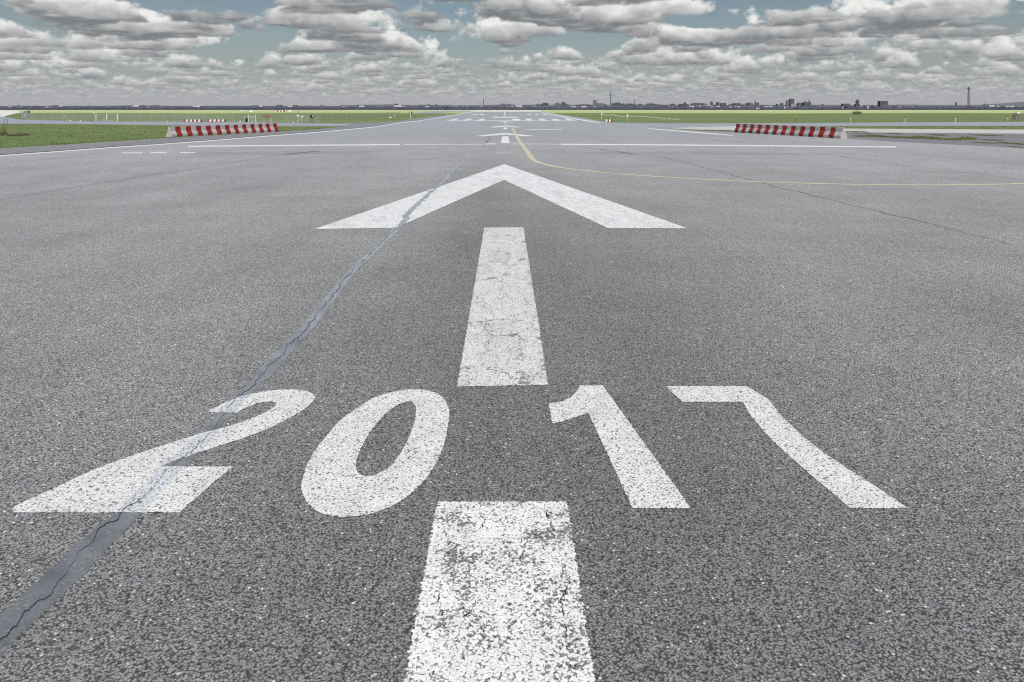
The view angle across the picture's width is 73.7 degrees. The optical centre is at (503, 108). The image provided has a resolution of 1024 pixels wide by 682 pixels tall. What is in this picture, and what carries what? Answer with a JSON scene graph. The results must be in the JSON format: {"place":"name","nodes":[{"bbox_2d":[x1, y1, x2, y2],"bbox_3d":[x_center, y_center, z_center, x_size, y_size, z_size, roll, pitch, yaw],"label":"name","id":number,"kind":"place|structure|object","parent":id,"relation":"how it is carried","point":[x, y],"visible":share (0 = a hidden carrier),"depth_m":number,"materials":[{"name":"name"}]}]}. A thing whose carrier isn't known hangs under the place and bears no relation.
{"place":"outdoors","nodes":[
{"label":"outdoors","id":0,"kind":"place"},
{"bbox_2d":[0,110,19,116],"bbox_3d":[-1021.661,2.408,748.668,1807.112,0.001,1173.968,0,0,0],"label":"apron","id":1,"kind":"object","parent":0,"point":[3,113],"visible":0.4,"depth_m":469.74,"materials":[{"name":"grey concrete"}]},
{"bbox_2d":[0,124,345,147],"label":"grass","id":2,"kind":"structure","parent":0,"point":[69,135],"depth_m":66.29,"materials":[{"name":"green plant"}]},
{"bbox_2d":[0,112,467,154],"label":"runway shoulder","id":3,"kind":"object","parent":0,"point":[28,149],"visible":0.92,"depth_m":51.93},
{"bbox_2d":[0,112,469,155],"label":"edge line","id":4,"kind":"object","parent":3,"relation":"on","point":[204,140],"visible":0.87,"depth_m":49.58,"materials":[{"name":"white paint"}]},
{"bbox_2d":[457,110,536,110],"bbox_3d":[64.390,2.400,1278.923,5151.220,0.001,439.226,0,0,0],"label":"runway strip","id":5,"kind":"object","parent":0,"point":[496,110],"visible":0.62,"depth_m":1092.64,"materials":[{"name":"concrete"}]},
{"bbox_2d":[471,111,541,111],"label":"runway end","id":6,"kind":"object","parent":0,"point":[506,111],"visible":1,"depth_m":650.03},
{"bbox_2d":[0,112,1023,681],"bbox_3d":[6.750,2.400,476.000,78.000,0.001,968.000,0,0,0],"label":"runway","id":7,"kind":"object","parent":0,"point":[872,344],"visible":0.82,"depth_m":5.93,"materials":[{"name":"grey asphalt"}]},
{"bbox_2d":[12,389,314,512],"bbox_3d":[-2.096,2.395,4.836,0.956,0.001,2.100,0,0,25],"label":"painted digit","id":8,"kind":"object","parent":7,"relation":"on","point":[120,485],"visible":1,"depth_m":4.45,"materials":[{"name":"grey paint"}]},
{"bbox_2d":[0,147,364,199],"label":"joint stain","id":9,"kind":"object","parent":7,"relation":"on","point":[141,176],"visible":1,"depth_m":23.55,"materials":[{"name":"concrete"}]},
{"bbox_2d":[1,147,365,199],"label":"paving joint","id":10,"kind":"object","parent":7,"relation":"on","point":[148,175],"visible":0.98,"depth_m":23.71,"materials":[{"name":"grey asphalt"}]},
{"bbox_2d":[0,228,400,655],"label":"tar seam","id":11,"kind":"object","parent":7,"relation":"on","point":[37,599],"visible":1,"depth_m":3.75,"materials":[{"name":"grey asphalt"}]},
{"bbox_2d":[191,151,370,154],"bbox_3d":[-12.303,2.398,37.441,10.060,0.001,3.057,0,0,-10],"label":"asphalt patch","id":12,"kind":"object","parent":7,"relation":"on","point":[262,153],"visible":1,"depth_m":37.63,"materials":[{"name":"grey asphalt"}]},
{"bbox_2d":[188,144,399,146],"bbox_3d":[-13.735,2.396,44.910,13.648,0.001,1.442,0,0,-9],"label":"cross line","id":13,"kind":"object","parent":7,"relation":"on","point":[294,145],"visible":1,"depth_m":44.81,"materials":[{"name":"white paint"}]},
{"bbox_2d":[301,389,448,516],"bbox_3d":[-0.874,2.396,4.925,0.910,0.001,1.832,0,0,0],"label":"painted digit","id":14,"kind":"object","parent":7,"relation":"on","point":[334,482],"visible":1,"depth_m":4.64,"materials":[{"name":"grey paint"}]},
{"bbox_2d":[390,149,475,228],"bbox_3d":[-1.940,2.394,27.270,0.324,0.001,27.390,0,0,1],"label":"tar seam","id":15,"kind":"object","parent":7,"relation":"on","point":[405,216],"visible":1,"depth_m":18.06,"materials":[{"name":"grey asphalt"}]},
{"bbox_2d":[404,144,472,144],"bbox_3d":[-4.130,2.396,46.267,5.333,0.001,0.703,0,0,-5],"label":"cross line","id":16,"kind":"object","parent":7,"relation":"on","point":[438,144],"visible":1,"depth_m":46.08,"materials":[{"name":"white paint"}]},
{"bbox_2d":[403,500,594,681],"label":"stripe","id":17,"kind":"object","parent":7,"relation":"on","point":[500,595],"visible":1,"depth_m":3.33,"materials":[{"name":"white paint"}]},
{"bbox_2d":[316,164,685,228],"bbox_3d":[-0.046,2.396,21.647,7.485,0.001,16.011,0,0,0],"label":"painted arrow","id":18,"kind":"object","parent":7,"relation":"on","point":[604,212],"visible":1,"depth_m":17.13,"materials":[{"name":"white paint"}]},
{"bbox_2d":[457,227,547,386],"bbox_3d":[-0.006,2.396,9.864,0.820,0.001,7.953,0,0,0],"label":"stripe","id":19,"kind":"object","parent":7,"relation":"on","point":[503,345],"visible":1,"depth_m":7.70,"materials":[{"name":"white paint"}]},
{"bbox_2d":[479,133,529,135],"bbox_3d":[0.062,2.396,64.421,5.246,0.001,8.607,0,0,0],"label":"painted arrow","id":20,"kind":"object","parent":7,"relation":"on","point":[503,134],"visible":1,"depth_m":64.14,"materials":[{"name":"white paint"}]},
{"bbox_2d":[501,136,509,142],"bbox_3d":[0.092,2.396,53.883,0.619,0.001,11.766,0,0,0],"label":"stripe","id":21,"kind":"object","parent":7,"relation":"on","point":[505,139],"visible":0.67,"depth_m":53.63,"materials":[{"name":"white paint"}]},
{"bbox_2d":[542,112,598,122],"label":"edge line","id":22,"kind":"object","parent":7,"relation":"on","point":[571,118],"visible":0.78,"depth_m":172.19,"materials":[{"name":"white paint"}]},
{"bbox_2d":[549,385,689,507],"bbox_3d":[0.700,2.396,4.982,0.590,0.001,1.869,0,0,-8],"label":"painted digit","id":23,"kind":"object","parent":7,"relation":"on","point":[645,480],"visible":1,"depth_m":4.80,"materials":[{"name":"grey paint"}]},
{"bbox_2d":[647,128,732,135],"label":"edge line","id":24,"kind":"object","parent":7,"relation":"on","point":[692,132],"visible":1,"depth_m":69.60,"materials":[{"name":"white paint"}]},
{"bbox_2d":[581,152,831,154],"bbox_3d":[10.825,2.398,37.128,13.328,0.001,2.397,0,0,2],"label":"painted line","id":25,"kind":"object","parent":7,"relation":"on","point":[700,153],"visible":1,"depth_m":36.79,"materials":[{"name":"grey paint"}]},
{"bbox_2d":[561,144,895,146],"bbox_3d":[14.435,2.396,44.891,21.428,0.001,1.659,0,0,9],"label":"cross line","id":26,"kind":"object","parent":7,"relation":"on","point":[728,145],"visible":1,"depth_m":44.81,"materials":[{"name":"white paint"}]},
{"bbox_2d":[512,128,1023,184],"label":"guide line","id":27,"kind":"object","parent":7,"relation":"on","point":[529,154],"visible":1,"depth_m":23.19,"materials":[{"name":"yellow paint"}]},
{"bbox_2d":[666,386,906,507],"bbox_3d":[1.940,2.396,5.007,0.724,0.001,1.972,0,0,-11],"label":"painted digit","id":28,"kind":"object","parent":7,"relation":"on","point":[846,486],"visible":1,"depth_m":4.82,"materials":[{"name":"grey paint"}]},
{"bbox_2d":[660,156,1014,244],"bbox_3d":[8.441,2.398,22.496,0.348,0.001,24.881,0,0,-3],"label":"paving joint","id":29,"kind":"object","parent":7,"relation":"on","point":[852,205],"visible":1,"depth_m":16.45,"materials":[{"name":"grey asphalt"}]},
{"bbox_2d":[0,110,1023,147],"bbox_3d":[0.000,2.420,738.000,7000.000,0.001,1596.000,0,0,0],"label":"grass field","id":30,"kind":"structure","parent":0,"point":[768,116],"depth_m":194.37,"materials":[{"name":"green plant"}]},
{"bbox_2d":[0,122,8,134],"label":"dry weed","id":31,"kind":"object","parent":30,"relation":"on","point":[3,132],"visible":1,"depth_m":64.11,"materials":[{"name":"plant"}]},
{"bbox_2d":[2,134,27,135],"bbox_3d":[-43.377,2.306,60.870,2.410,0.247,1.630,0,0,0],"label":"dry weed","id":32,"kind":"object","parent":30,"relation":"on","point":[15,135],"visible":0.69,"depth_m":60.68,"materials":[{"name":"green plant"}]},
{"bbox_2d":[22,111,28,119],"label":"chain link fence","id":33,"kind":"object","parent":30,"relation":"on","point":[26,113],"visible":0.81,"depth_m":182.14,"materials":[{"name":"metal"}]},
{"bbox_2d":[24,114,94,120],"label":"chain link fence","id":34,"kind":"object","parent":30,"relation":"on","point":[60,118],"visible":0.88,"depth_m":140.99,"materials":[{"name":"metal"}]},
{"bbox_2d":[96,114,117,120],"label":"fence gate","id":35,"kind":"structure","parent":30,"relation":"on","point":[107,116],"depth_m":134.14,"materials":[{"name":"white metal"}]},
{"bbox_2d":[0,117,348,125],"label":"taxiway","id":36,"kind":"structure","parent":30,"relation":"on","point":[10,120],"depth_m":113.19,"materials":[{"name":"grey asphalt"}]},
{"bbox_2d":[118,114,247,121],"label":"chain link fence","id":37,"kind":"object","parent":30,"relation":"on","point":[178,118],"visible":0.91,"depth_m":128.65,"materials":[{"name":"metal"}]},
{"bbox_2d":[183,119,202,121],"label":"plastic barrier","id":38,"kind":"object","parent":30,"relation":"on","point":[191,120],"visible":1,"depth_m":128.42,"materials":[{"name":"white plastic"}]},
{"bbox_2d":[207,119,226,121],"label":"plastic barrier","id":39,"kind":"object","parent":30,"relation":"on","point":[215,120],"visible":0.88,"depth_m":129.50,"materials":[{"name":"white plastic"}]},
{"bbox_2d":[166,123,278,136],"bbox_3d":[-26.220,1.950,64.961,0.620,0.900,15.078,0,0,16],"label":"striped barrier","id":40,"kind":"object","parent":30,"relation":"on","point":[183,131],"visible":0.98,"depth_m":63.53,"materials":[{"name":"concrete"}]},
{"bbox_2d":[256,115,307,121],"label":"chain link fence","id":41,"kind":"object","parent":30,"relation":"on","point":[280,119],"visible":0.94,"depth_m":122.37,"materials":[{"name":"metal"}]},
{"bbox_2d":[309,112,400,121],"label":"chain link fence","id":42,"kind":"object","parent":30,"relation":"on","point":[332,119],"visible":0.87,"depth_m":144.54,"materials":[{"name":"metal"}]},
{"bbox_2d":[418,111,462,112],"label":"taxiway","id":43,"kind":"structure","parent":30,"relation":"on","point":[439,111],"depth_m":655.50,"materials":[{"name":"concrete"}]},
{"bbox_2d":[836,126,1022,128],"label":"grass","id":44,"kind":"structure","parent":30,"relation":"on","point":[936,128],"depth_m":88.65,"materials":[{"name":"green plant"}]},
{"bbox_2d":[0,0,1023,105],"label":"sky","id":45,"kind":"structure","parent":0,"point":[53,52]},
{"bbox_2d":[10,108,1021,109],"bbox_3d":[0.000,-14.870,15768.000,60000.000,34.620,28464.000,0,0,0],"label":"land","id":46,"kind":"structure","parent":0,"point":[540,109],"depth_m":1820.89,"materials":[{"name":"green plant"}]},
{"bbox_2d":[0,106,1023,109],"bbox_3d":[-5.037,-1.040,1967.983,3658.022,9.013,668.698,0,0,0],"label":"woodland","id":47,"kind":"object","parent":46,"relation":"on","point":[874,108],"visible":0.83,"depth_m":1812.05,"materials":[{"name":"green wood"}]},
{"bbox_2d":[0,105,1023,106],"bbox_3d":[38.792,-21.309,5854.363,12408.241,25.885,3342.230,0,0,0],"label":"woodland","id":48,"kind":"object","parent":46,"relation":"on","point":[499,106],"visible":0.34,"depth_m":4316.88,"materials":[{"name":"green plant"}]},
{"bbox_2d":[679,102,688,106],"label":"office building","id":49,"kind":"structure","parent":46,"relation":"on","point":[684,105],"depth_m":3000.00,"materials":[{"name":"grey concrete"}]},
{"bbox_2d":[691,103,704,105],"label":"office building","id":50,"kind":"structure","parent":46,"relation":"on","point":[697,104],"depth_m":5200.00,"materials":[{"name":"white concrete"}]},
{"bbox_2d":[802,100,810,106],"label":"office building","id":51,"kind":"structure","parent":46,"relation":"on","point":[806,104],"depth_m":4000.00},
{"bbox_2d":[844,106,863,108],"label":"office building","id":52,"kind":"structure","parent":46,"relation":"on","point":[855,107],"depth_m":2400.00,"materials":[{"name":"grey concrete"}]},
{"bbox_2d":[854,100,861,105],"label":"control tower","id":53,"kind":"structure","parent":46,"relation":"on","point":[857,103],"depth_m":2545.16,"materials":[{"name":"metal"}]},
{"bbox_2d":[878,101,887,106],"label":"office building","id":54,"kind":"structure","parent":46,"relation":"on","point":[880,103],"depth_m":3700.00,"materials":[{"name":"grey concrete"}]},
{"bbox_2d":[967,87,969,106],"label":"lattice tower","id":55,"kind":"structure","parent":46,"relation":"on","point":[968,97],"depth_m":3596.64,"materials":[{"name":"metal"}]},
{"bbox_2d":[527,129,561,129],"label":"cross line","id":56,"kind":"object","parent":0,"point":[544,129],"visible":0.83,"depth_m":79.79,"materials":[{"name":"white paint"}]},
{"bbox_2d":[340,104,753,105],"bbox_3d":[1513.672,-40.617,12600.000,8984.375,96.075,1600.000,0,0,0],"label":"hills","id":57,"kind":"structure","parent":0,"point":[441,105],"depth_m":12395.85,"materials":[{"name":"grey"}]},
{"bbox_2d":[620,122,1023,127],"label":"road","id":58,"kind":"structure","parent":0,"point":[669,125],"depth_m":105.88,"materials":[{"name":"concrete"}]},
{"bbox_2d":[673,126,1023,133],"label":"concrete path","id":59,"kind":"structure","parent":0,"point":[911,130],"depth_m":76.46,"materials":[{"name":"grey concrete"}]},
{"bbox_2d":[699,130,1023,146],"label":"old apron","id":60,"kind":"object","parent":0,"point":[1012,138],"visible":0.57,"depth_m":55.82,"materials":[{"name":"concrete"}]},
{"bbox_2d":[734,124,846,138],"bbox_3d":[25.760,1.950,62.767,0.620,0.900,15.308,0,0,-14],"label":"striped barrier","id":61,"kind":"object","parent":60,"relation":"on","point":[821,132],"visible":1,"depth_m":61.05,"materials":[{"name":"plastic"}]},
{"bbox_2d":[853,135,878,136],"bbox_3d":[31.656,2.334,60.001,2.432,0.147,3.220,0,0,-30],"label":"weed patch","id":62,"kind":"object","parent":60,"relation":"on","point":[865,136],"visible":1,"depth_m":59.62,"materials":[{"name":"green plant"}]},
{"bbox_2d":[892,136,916,138],"bbox_3d":[33.342,2.322,57.314,1.611,0.173,3.771,0,0,0],"label":"weed patch","id":63,"kind":"object","parent":60,"relation":"on","point":[903,137],"visible":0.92,"depth_m":56.79,"materials":[{"name":"green plant"}]},
{"bbox_2d":[945,137,974,139],"bbox_3d":[36.319,2.330,54.485,1.591,0.156,3.863,0,0,0],"label":"weed patch","id":64,"kind":"object","parent":60,"relation":"on","point":[964,138],"visible":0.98,"depth_m":54.08,"materials":[{"name":"green plant"}]},
{"bbox_2d":[796,104,1023,105],"bbox_3d":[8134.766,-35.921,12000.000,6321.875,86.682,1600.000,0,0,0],"label":"hills","id":65,"kind":"structure","parent":0,"point":[930,105],"depth_m":11784.67,"materials":[{"name":"grey"}]},
{"bbox_2d":[982,102,1023,104],"bbox_3d":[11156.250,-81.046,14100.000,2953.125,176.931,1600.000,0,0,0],"label":"hills","id":66,"kind":"structure","parent":0,"point":[1016,103],"depth_m":13899.22,"materials":[{"name":"grey"}]},
{"bbox_2d":[1012,112,1023,120],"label":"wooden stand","id":67,"kind":"object","parent":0,"point":[1017,115],"visible":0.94,"depth_m":136.77,"materials":[{"name":"wood"}]}
]}

